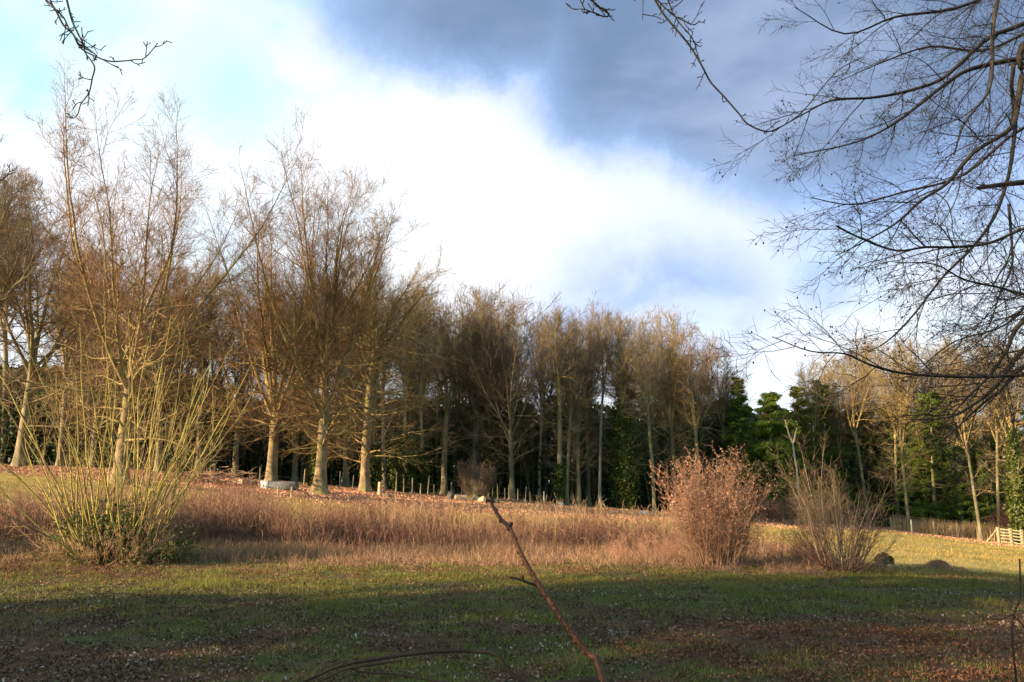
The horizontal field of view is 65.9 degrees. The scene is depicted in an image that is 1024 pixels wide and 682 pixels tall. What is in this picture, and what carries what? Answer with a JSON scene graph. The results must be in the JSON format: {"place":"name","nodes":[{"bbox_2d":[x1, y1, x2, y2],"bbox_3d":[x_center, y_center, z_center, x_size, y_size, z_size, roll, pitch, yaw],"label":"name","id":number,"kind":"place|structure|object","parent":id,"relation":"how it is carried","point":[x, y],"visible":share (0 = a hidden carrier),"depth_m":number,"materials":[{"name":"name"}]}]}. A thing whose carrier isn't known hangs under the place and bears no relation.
{"place":"outdoors","nodes":[
{"label":"outdoors","id":0,"kind":"place"},
{"bbox_2d":[0,465,1023,681],"bbox_3d":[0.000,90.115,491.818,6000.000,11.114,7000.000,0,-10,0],"label":"ground","id":1,"kind":"structure","parent":0,"point":[279,675],"depth_m":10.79,"materials":[{"name":"green plant"}]},
{"bbox_2d":[0,113,47,384],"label":"woodland tree","id":2,"kind":"object","parent":1,"relation":"on","point":[2,172],"visible":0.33,"depth_m":73.08,"materials":[{"name":"brown plant"}]},
{"bbox_2d":[0,166,57,365],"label":"woodland tree","id":3,"kind":"object","parent":1,"relation":"on","point":[17,225],"visible":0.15,"depth_m":84.74,"materials":[{"name":"brown plant"}]},
{"bbox_2d":[0,172,85,463],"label":"woodland tree","id":4,"kind":"object","parent":1,"relation":"on","point":[5,357],"visible":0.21,"depth_m":60.63,"materials":[{"name":"brown plant"}]},
{"bbox_2d":[0,165,101,404],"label":"woodland tree","id":5,"kind":"object","parent":1,"relation":"on","point":[13,284],"visible":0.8,"depth_m":47.80,"materials":[{"name":"brown plant"}]},
{"bbox_2d":[13,251,124,464],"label":"woodland tree","id":6,"kind":"object","parent":1,"relation":"on","point":[76,365],"visible":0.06,"depth_m":64.22,"materials":[{"name":"brown plant"}]},
{"bbox_2d":[10,232,131,465],"bbox_3d":[-30.858,0.759,54.239,8.362,16.242,7.727,-2,-10,12],"label":"woodland tree","id":7,"kind":"object","parent":1,"relation":"on","point":[65,351],"visible":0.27,"depth_m":54.16,"materials":[{"name":"brown plant"}]},
{"bbox_2d":[0,167,170,466],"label":"woodland tree","id":8,"kind":"object","parent":1,"relation":"on","point":[38,330],"visible":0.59,"depth_m":50.38,"materials":[{"name":"brown wood"}]},
{"bbox_2d":[31,259,160,466],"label":"woodland tree","id":9,"kind":"object","parent":1,"relation":"on","point":[97,394],"visible":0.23,"depth_m":57.65,"materials":[{"name":"brown wood"}]},
{"bbox_2d":[77,290,174,446],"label":"woodland tree","id":10,"kind":"object","parent":1,"relation":"on","point":[134,372],"visible":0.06,"depth_m":61.45,"materials":[{"name":"brown wood"}]},
{"bbox_2d":[0,295,261,567],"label":"hazel coppice","id":11,"kind":"object","parent":1,"relation":"on","point":[112,538],"visible":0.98,"depth_m":18.13,"materials":[{"name":"brown plant"}]},
{"bbox_2d":[1,53,315,484],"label":"beech tree","id":12,"kind":"object","parent":1,"relation":"on","point":[136,329],"visible":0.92,"depth_m":38.05,"materials":[{"name":"brown plant"}]},
{"bbox_2d":[103,271,233,471],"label":"woodland tree","id":13,"kind":"object","parent":1,"relation":"on","point":[165,377],"visible":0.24,"depth_m":56.30,"materials":[{"name":"brown plant"}]},
{"bbox_2d":[117,261,258,470],"bbox_3d":[-27.028,2.152,63.368,13.176,17.275,8.562,-6,-12,29],"label":"woodland tree","id":14,"kind":"object","parent":1,"relation":"on","point":[178,375],"visible":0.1,"depth_m":63.14,"materials":[{"name":"brown wood"}]},
{"bbox_2d":[140,457,267,485],"bbox_3d":[-18.104,7.741,44.543,8.753,2.643,5.539,0,-10,0],"label":"brush heap","id":15,"kind":"object","parent":1,"relation":"on","point":[213,475],"visible":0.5,"depth_m":44.21,"materials":[{"name":"brown plant"}]},
{"bbox_2d":[152,257,256,473],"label":"woodland tree","id":16,"kind":"object","parent":1,"relation":"on","point":[201,366],"visible":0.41,"depth_m":57.96,"materials":[{"name":"brown plant"}]},
{"bbox_2d":[163,280,258,476],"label":"woodland tree","id":17,"kind":"object","parent":1,"relation":"on","point":[214,415],"visible":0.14,"depth_m":59.68,"materials":[{"name":"brown plant"}]},
{"bbox_2d":[178,266,298,477],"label":"woodland tree","id":18,"kind":"object","parent":1,"relation":"on","point":[235,460],"visible":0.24,"depth_m":59.42,"materials":[{"name":"brown wood"}]},
{"bbox_2d":[169,176,413,481],"bbox_3d":[-12.542,-0.196,46.494,14.062,18.174,12.506,0,-10,0],"label":"beech tree","id":19,"kind":"object","parent":1,"relation":"on","point":[271,474],"visible":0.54,"depth_m":45.42,"materials":[{"name":"brown plant"}]},
{"bbox_2d":[261,296,347,481],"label":"woodland tree","id":20,"kind":"object","parent":1,"relation":"on","point":[294,476],"visible":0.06,"depth_m":63.47,"materials":[{"name":"brown plant"}]},
{"bbox_2d":[207,103,431,495],"bbox_3d":[-10.498,-1.837,44.079,13.052,21.166,12.243,5,-11,-28],"label":"beech tree","id":21,"kind":"object","parent":1,"relation":"on","point":[319,485],"visible":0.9,"depth_m":43.75,"materials":[{"name":"brown plant"}]},
{"bbox_2d":[288,278,360,486],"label":"ivy clad tree","id":22,"kind":"object","parent":1,"relation":"on","point":[309,472],"visible":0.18,"depth_m":53.24,"materials":[{"name":"brown plant"}]},
{"bbox_2d":[269,270,430,486],"bbox_3d":[-13.432,3.337,65.119,14.861,17.712,9.656,4,-11,-23],"label":"woodland tree","id":23,"kind":"object","parent":1,"relation":"on","point":[345,481],"visible":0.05,"depth_m":63.42,"materials":[{"name":"brown wood"}]},
{"bbox_2d":[337,274,408,491],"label":"ivy clad tree","id":24,"kind":"object","parent":1,"relation":"on","point":[376,472],"visible":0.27,"depth_m":55.28,"materials":[{"name":"brown plant"}]},
{"bbox_2d":[277,219,477,492],"bbox_3d":[-9.730,1.224,52.616,12.695,18.124,12.604,8,-13,-39],"label":"beech tree","id":25,"kind":"object","parent":1,"relation":"on","point":[365,480],"visible":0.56,"depth_m":51.64,"materials":[{"name":"brown plant"}]},
{"bbox_2d":[362,288,423,490],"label":"woodland tree","id":26,"kind":"object","parent":1,"relation":"on","point":[384,485],"visible":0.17,"depth_m":60.07,"materials":[{"name":"brown plant"}]},
{"bbox_2d":[0,466,816,558],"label":"dead weed stalks","id":27,"kind":"object","parent":1,"relation":"on","point":[241,520],"visible":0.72,"depth_m":23.16,"materials":[{"name":"brown plant"}]},
{"bbox_2d":[381,284,439,492],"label":"ivy clad tree","id":28,"kind":"object","parent":1,"relation":"on","point":[408,472],"visible":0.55,"depth_m":60.00,"materials":[{"name":"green plant"}]},
{"bbox_2d":[259,467,573,504],"bbox_3d":[-6.461,11.016,58.561,23.602,3.114,1.905,3,-11,-18],"label":"stake fence","id":29,"kind":"object","parent":1,"relation":"on","point":[517,494],"visible":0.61,"depth_m":59.85,"materials":[{"name":"brown wood"}]},
{"bbox_2d":[375,270,459,490],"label":"woodland tree","id":30,"kind":"object","parent":1,"relation":"on","point":[411,412],"visible":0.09,"depth_m":65.94,"materials":[{"name":"brown plant"}]},
{"bbox_2d":[381,288,463,493],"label":"ivy clad tree","id":31,"kind":"object","parent":1,"relation":"on","point":[425,474],"visible":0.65,"depth_m":61.94,"materials":[{"name":"brown plant"}]},
{"bbox_2d":[0,0,861,180],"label":"overhead tree","id":32,"kind":"object","parent":1,"relation":"on","point":[82,44],"visible":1,"depth_m":4.49,"materials":[{"name":"brown plant"}]},
{"bbox_2d":[417,314,463,491],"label":"woodland tree","id":33,"kind":"object","parent":1,"relation":"on","point":[431,382],"visible":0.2,"depth_m":71.85,"materials":[{"name":"brown plant"}]},
{"bbox_2d":[301,497,605,681],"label":"broken branch","id":34,"kind":"object","parent":1,"relation":"on","point":[578,641],"visible":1,"depth_m":3.10,"materials":[{"name":"orange plant"}]},
{"bbox_2d":[388,284,527,494],"bbox_3d":[-4.886,3.775,63.960,10.330,17.726,9.748,5,-11,-25],"label":"woodland tree","id":35,"kind":"object","parent":1,"relation":"on","point":[444,454],"visible":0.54,"depth_m":64.10,"materials":[{"name":"brown plant"}]},
{"bbox_2d":[430,299,494,492],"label":"woodland tree","id":36,"kind":"object","parent":1,"relation":"on","point":[458,409],"visible":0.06,"depth_m":76.60,"materials":[{"name":"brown wood"}]},
{"bbox_2d":[0,507,934,576],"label":"straw grass","id":37,"kind":"structure","parent":1,"relation":"on","point":[356,553],"depth_m":19.44,"materials":[{"name":"beige plant"}]},
{"bbox_2d":[451,456,497,499],"bbox_3d":[-2.716,9.940,57.155,3.544,3.682,3.832,0,-10,0],"label":"pollard stump","id":38,"kind":"object","parent":1,"relation":"on","point":[476,486],"visible":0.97,"depth_m":56.70,"materials":[{"name":"brown wood"}]},
{"bbox_2d":[390,276,561,478],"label":"woodland tree","id":39,"kind":"object","parent":1,"relation":"on","point":[474,450],"visible":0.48,"depth_m":65.63,"materials":[{"name":"brown wood"}]},
{"bbox_2d":[449,282,504,484],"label":"ivy clad tree","id":40,"kind":"object","parent":1,"relation":"on","point":[479,304],"visible":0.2,"depth_m":68.03,"materials":[{"name":"brown plant"}]},
{"bbox_2d":[432,283,537,467],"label":"woodland tree","id":41,"kind":"object","parent":1,"relation":"on","point":[495,338],"visible":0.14,"depth_m":72.29,"materials":[{"name":"brown wood"}]},
{"bbox_2d":[452,332,527,496],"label":"woodland tree","id":42,"kind":"object","parent":1,"relation":"on","point":[480,411],"visible":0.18,"depth_m":66.88,"materials":[{"name":"brown wood"}]},
{"bbox_2d":[461,298,526,497],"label":"tree","id":43,"kind":"object","parent":1,"relation":"on","point":[490,450],"visible":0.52,"depth_m":65.62,"materials":[{"name":"brown plant"}]},
{"bbox_2d":[0,374,1018,526],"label":"wood saplings","id":44,"kind":"object","parent":1,"relation":"on","point":[499,480],"visible":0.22,"depth_m":64.58,"materials":[{"name":"brown plant"}]},
{"bbox_2d":[0,361,1023,525],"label":"wood undergrowth","id":45,"kind":"object","parent":1,"relation":"on","point":[52,454],"visible":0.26,"depth_m":67.96,"materials":[{"name":"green plant"}]},
{"bbox_2d":[0,463,1023,547],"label":"beech leaf litter","id":46,"kind":"object","parent":1,"relation":"on","point":[341,490],"visible":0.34,"depth_m":46.90,"materials":[{"name":"brown plant"}]},
{"bbox_2d":[0,466,1023,584],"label":"meadow grass","id":47,"kind":"structure","parent":1,"relation":"on","point":[1021,549],"depth_m":36.10,"materials":[{"name":"plant"}]},
{"bbox_2d":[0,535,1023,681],"bbox_3d":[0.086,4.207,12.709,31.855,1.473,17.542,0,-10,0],"label":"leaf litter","id":48,"kind":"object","parent":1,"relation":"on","point":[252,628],"visible":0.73,"depth_m":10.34,"materials":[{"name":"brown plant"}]},
{"bbox_2d":[439,304,588,500],"bbox_3d":[0.066,4.953,63.705,12.276,16.094,7.976,1,-10,-4],"label":"woodland tree","id":49,"kind":"object","parent":1,"relation":"on","point":[511,418],"visible":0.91,"depth_m":62.92,"materials":[{"name":"brown wood"}]},
{"bbox_2d":[514,384,553,499],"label":"woodland tree","id":50,"kind":"object","parent":1,"relation":"on","point":[534,438],"visible":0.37,"depth_m":68.94,"materials":[{"name":"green plant"}]},
{"bbox_2d":[519,320,562,500],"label":"woodland tree","id":51,"kind":"object","parent":1,"relation":"on","point":[541,396],"visible":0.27,"depth_m":67.65,"materials":[{"name":"brown plant"}]},
{"bbox_2d":[509,315,596,501],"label":"woodland tree","id":52,"kind":"object","parent":1,"relation":"on","point":[544,436],"visible":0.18,"depth_m":69.71,"materials":[{"name":"brown plant"}]},
{"bbox_2d":[522,303,587,503],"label":"ivy clad tree","id":53,"kind":"object","parent":1,"relation":"on","point":[559,482],"visible":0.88,"depth_m":60.84,"materials":[{"name":"plant"}]},
{"bbox_2d":[531,300,596,505],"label":"woodland tree","id":54,"kind":"object","parent":1,"relation":"on","point":[566,499],"visible":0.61,"depth_m":61.69,"materials":[{"name":"brown plant"}]},
{"bbox_2d":[538,309,610,506],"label":"woodland tree","id":55,"kind":"object","parent":1,"relation":"on","point":[577,416],"visible":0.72,"depth_m":62.19,"materials":[{"name":"brown wood"}]},
{"bbox_2d":[534,303,615,506],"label":"woodland tree","id":56,"kind":"object","parent":1,"relation":"on","point":[588,494],"visible":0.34,"depth_m":65.64,"materials":[{"name":"brown plant"}]},
{"bbox_2d":[570,304,620,506],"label":"woodland tree","id":57,"kind":"object","parent":1,"relation":"on","point":[602,388],"visible":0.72,"depth_m":64.68,"materials":[{"name":"brown plant"}]},
{"bbox_2d":[590,375,648,484],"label":"woodland tree","id":58,"kind":"object","parent":1,"relation":"on","point":[620,422],"visible":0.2,"depth_m":67.05,"materials":[{"name":"brown plant"}]},
{"bbox_2d":[589,312,655,509],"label":"ivy clad tree","id":59,"kind":"object","parent":1,"relation":"on","point":[627,437],"visible":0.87,"depth_m":62.29,"materials":[{"name":"green plant"}]},
{"bbox_2d":[588,308,664,480],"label":"woodland tree","id":60,"kind":"object","parent":1,"relation":"on","point":[629,380],"visible":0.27,"depth_m":66.24,"materials":[{"name":"brown plant"}]},
{"bbox_2d":[603,317,679,502],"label":"woodland tree","id":61,"kind":"object","parent":1,"relation":"on","point":[651,418],"visible":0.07,"depth_m":79.38,"materials":[{"name":"brown plant"}]},
{"bbox_2d":[596,530,699,561],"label":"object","id":62,"kind":"object","parent":1,"relation":"on","point":[642,549],"visible":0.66,"depth_m":19.69,"materials":[{"name":"brown plant"}]},
{"bbox_2d":[616,302,681,512],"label":"woodland tree","id":63,"kind":"object","parent":1,"relation":"on","point":[645,392],"visible":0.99,"depth_m":59.92,"materials":[{"name":"brown plant"}]},
{"bbox_2d":[585,310,724,505],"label":"woodland tree","id":64,"kind":"object","parent":1,"relation":"on","point":[658,348],"visible":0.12,"depth_m":88.77,"materials":[{"name":"brown wood"}]},
{"bbox_2d":[626,303,705,512],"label":"woodland tree","id":65,"kind":"object","parent":1,"relation":"on","point":[670,402],"visible":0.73,"depth_m":64.42,"materials":[{"name":"brown plant"}]},
{"bbox_2d":[645,350,714,511],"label":"woodland tree","id":66,"kind":"object","parent":1,"relation":"on","point":[676,418],"visible":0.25,"depth_m":69.28,"materials":[{"name":"brown plant"}]},
{"bbox_2d":[633,336,726,482],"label":"woodland tree","id":67,"kind":"object","parent":1,"relation":"on","point":[689,412],"visible":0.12,"depth_m":79.81,"materials":[{"name":"brown wood"}]},
{"bbox_2d":[663,319,750,511],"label":"woodland tree","id":68,"kind":"object","parent":1,"relation":"on","point":[702,382],"visible":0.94,"depth_m":62.87,"materials":[{"name":"brown plant"}]},
{"bbox_2d":[649,440,791,567],"bbox_3d":[4.990,3.882,18.726,3.422,3.038,2.642,-9,-13,41],"label":"copper shrub","id":69,"kind":"object","parent":1,"relation":"on","point":[726,529],"visible":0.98,"depth_m":18.51,"materials":[{"name":"brown plant"}]},
{"bbox_2d":[695,339,750,508],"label":"woodland tree","id":70,"kind":"object","parent":1,"relation":"on","point":[724,400],"visible":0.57,"depth_m":67.94,"materials":[{"name":"brown plant"}]},
{"bbox_2d":[692,404,754,516],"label":"conifer tree","id":71,"kind":"object","parent":1,"relation":"on","point":[717,435],"visible":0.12,"depth_m":68.97,"materials":[{"name":"green plant"}]},
{"bbox_2d":[689,368,758,515],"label":"woodland tree","id":72,"kind":"object","parent":1,"relation":"on","point":[729,407],"visible":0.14,"depth_m":69.67,"materials":[{"name":"plant"}]},
{"bbox_2d":[706,376,778,509],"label":"conifer tree","id":73,"kind":"object","parent":1,"relation":"on","point":[739,420],"visible":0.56,"depth_m":65.59,"materials":[{"name":"green plant"}]},
{"bbox_2d":[753,496,786,522],"bbox_3d":[17.960,11.648,54.812,2.760,2.085,2.529,0,-10,0],"label":"red shrub","id":74,"kind":"object","parent":1,"relation":"on","point":[772,515],"visible":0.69,"depth_m":54.42,"materials":[{"name":"brown plant"}]},
{"bbox_2d":[723,390,843,523],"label":"conifer tree","id":75,"kind":"object","parent":1,"relation":"on","point":[765,424],"visible":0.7,"depth_m":61.82,"materials":[{"name":"green plant"}]},
{"bbox_2d":[783,355,832,517],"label":"woodland tree","id":76,"kind":"object","parent":1,"relation":"on","point":[803,377],"visible":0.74,"depth_m":66.39,"materials":[{"name":"brown plant"}]},
{"bbox_2d":[768,481,848,526],"bbox_3d":[19.336,10.525,50.828,5.042,2.968,4.160,0,-10,0],"label":"brown thicket","id":77,"kind":"object","parent":1,"relation":"on","point":[789,510],"visible":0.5,"depth_m":51.11,"materials":[{"name":"brown plant"}]},
{"bbox_2d":[772,385,847,517],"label":"conifer tree","id":78,"kind":"object","parent":1,"relation":"on","point":[800,410],"visible":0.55,"depth_m":64.99,"materials":[{"name":"green plant"}]},
{"bbox_2d":[793,379,872,524],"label":"conifer tree","id":79,"kind":"object","parent":1,"relation":"on","point":[830,433],"visible":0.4,"depth_m":66.67,"materials":[{"name":"green plant"}]},
{"bbox_2d":[762,426,904,572],"bbox_3d":[7.602,3.771,18.846,3.320,3.510,3.153,-6,-12,30],"label":"pale shrub","id":80,"kind":"object","parent":1,"relation":"on","point":[821,549],"visible":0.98,"depth_m":18.68,"materials":[{"name":"brown plant"}]},
{"bbox_2d":[802,347,871,518],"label":"woodland tree","id":81,"kind":"object","parent":1,"relation":"on","point":[828,372],"visible":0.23,"depth_m":72.33,"materials":[{"name":"brown plant"}]},
{"bbox_2d":[813,373,865,521],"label":"woodland tree","id":82,"kind":"object","parent":1,"relation":"on","point":[838,436],"visible":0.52,"depth_m":67.44,"materials":[{"name":"brown plant"}]},
{"bbox_2d":[686,0,1023,508],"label":"overhanging beech","id":83,"kind":"object","parent":1,"relation":"on","point":[1007,374],"visible":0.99,"depth_m":7.94,"materials":[{"name":"brown plant"}]},
{"bbox_2d":[826,330,894,525],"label":"woodland tree","id":84,"kind":"object","parent":1,"relation":"on","point":[852,402],"visible":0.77,"depth_m":66.16,"materials":[{"name":"brown plant"}]},
{"bbox_2d":[825,332,903,524],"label":"woodland tree","id":85,"kind":"object","parent":1,"relation":"on","point":[867,414],"visible":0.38,"depth_m":69.52,"materials":[{"name":"brown plant"}]},
{"bbox_2d":[819,401,915,525],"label":"conifer tree","id":86,"kind":"object","parent":1,"relation":"on","point":[846,445],"visible":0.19,"depth_m":68.16,"materials":[{"name":"green plant"}]},
{"bbox_2d":[858,332,918,518],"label":"woodland tree","id":87,"kind":"object","parent":1,"relation":"on","point":[895,451],"visible":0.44,"depth_m":65.85,"materials":[{"name":"brown plant"}]},
{"bbox_2d":[863,342,931,531],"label":"woodland tree","id":88,"kind":"object","parent":1,"relation":"on","point":[904,487],"visible":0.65,"depth_m":59.61,"materials":[{"name":"brown plant"}]},
{"bbox_2d":[863,396,934,524],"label":"conifer tree","id":89,"kind":"object","parent":1,"relation":"on","point":[887,437],"visible":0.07,"depth_m":70.82,"materials":[{"name":"green plant"}]},
{"bbox_2d":[880,333,955,520],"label":"woodland tree","id":90,"kind":"object","parent":1,"relation":"on","point":[907,345],"visible":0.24,"depth_m":68.20,"materials":[{"name":"brown plant"}]},
{"bbox_2d":[871,390,1006,526],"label":"conifer tree","id":91,"kind":"object","parent":1,"relation":"on","point":[938,505],"visible":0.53,"depth_m":63.41,"materials":[{"name":"green plant"}]},
{"bbox_2d":[913,330,979,523],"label":"woodland tree","id":92,"kind":"object","parent":1,"relation":"on","point":[960,481],"visible":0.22,"depth_m":65.66,"materials":[{"name":"brown plant"}]},
{"bbox_2d":[901,557,998,571],"bbox_3d":[11.301,6.128,21.066,2.876,0.745,2.286,0,-10,0],"label":"earth mound","id":93,"kind":"object","parent":1,"relation":"on","point":[939,564],"visible":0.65,"depth_m":20.95,"materials":[{"name":"brown soil"}]},
{"bbox_2d":[887,512,1018,542],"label":"fence","id":94,"kind":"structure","parent":1,"relation":"on","point":[949,530],"depth_m":57.75,"materials":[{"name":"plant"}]},
{"bbox_2d":[912,388,1006,525],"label":"conifer tree","id":95,"kind":"object","parent":1,"relation":"on","point":[994,484],"visible":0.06,"depth_m":67.80,"materials":[{"name":"green plant"}]},
{"bbox_2d":[931,342,995,540],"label":"woodland tree","id":96,"kind":"object","parent":1,"relation":"on","point":[980,534],"visible":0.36,"depth_m":55.83,"materials":[{"name":"brown plant"}]},
{"bbox_2d":[924,332,1020,526],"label":"ivy clad tree","id":97,"kind":"object","parent":1,"relation":"on","point":[985,500],"visible":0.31,"depth_m":62.01,"materials":[{"name":"brown plant"}]},
{"bbox_2d":[948,344,1023,528],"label":"woodland tree","id":98,"kind":"object","parent":1,"relation":"on","point":[998,492],"visible":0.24,"depth_m":59.38,"materials":[{"name":"brown plant"}]},
{"bbox_2d":[954,394,1023,527],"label":"conifer tree","id":99,"kind":"object","parent":1,"relation":"on","point":[1001,457],"visible":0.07,"depth_m":67.82,"materials":[{"name":"green plant"}]},
{"bbox_2d":[958,329,1023,544],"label":"ivy clad tree","id":100,"kind":"object","parent":1,"relation":"on","point":[1017,483],"visible":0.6,"depth_m":55.40,"materials":[{"name":"green plant"}]},
{"bbox_2d":[967,344,1023,500],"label":"woodland tree","id":101,"kind":"object","parent":1,"relation":"on","point":[1002,430],"visible":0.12,"depth_m":61.64,"materials":[{"name":"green plant"}]},
{"bbox_2d":[979,559,1023,681],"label":"bramble","id":102,"kind":"object","parent":1,"relation":"on","point":[1012,640],"visible":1,"depth_m":6.69,"materials":[{"name":"brown plant"}]},
{"bbox_2d":[987,527,1023,545],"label":"field gate","id":103,"kind":"structure","parent":1,"relation":"on","point":[1010,533],"depth_m":52.90,"materials":[{"name":"beige wood"}]},
{"bbox_2d":[0,0,1023,469],"label":"sky","id":104,"kind":"structure","parent":0,"point":[557,148],"materials":[{"name":"white"}]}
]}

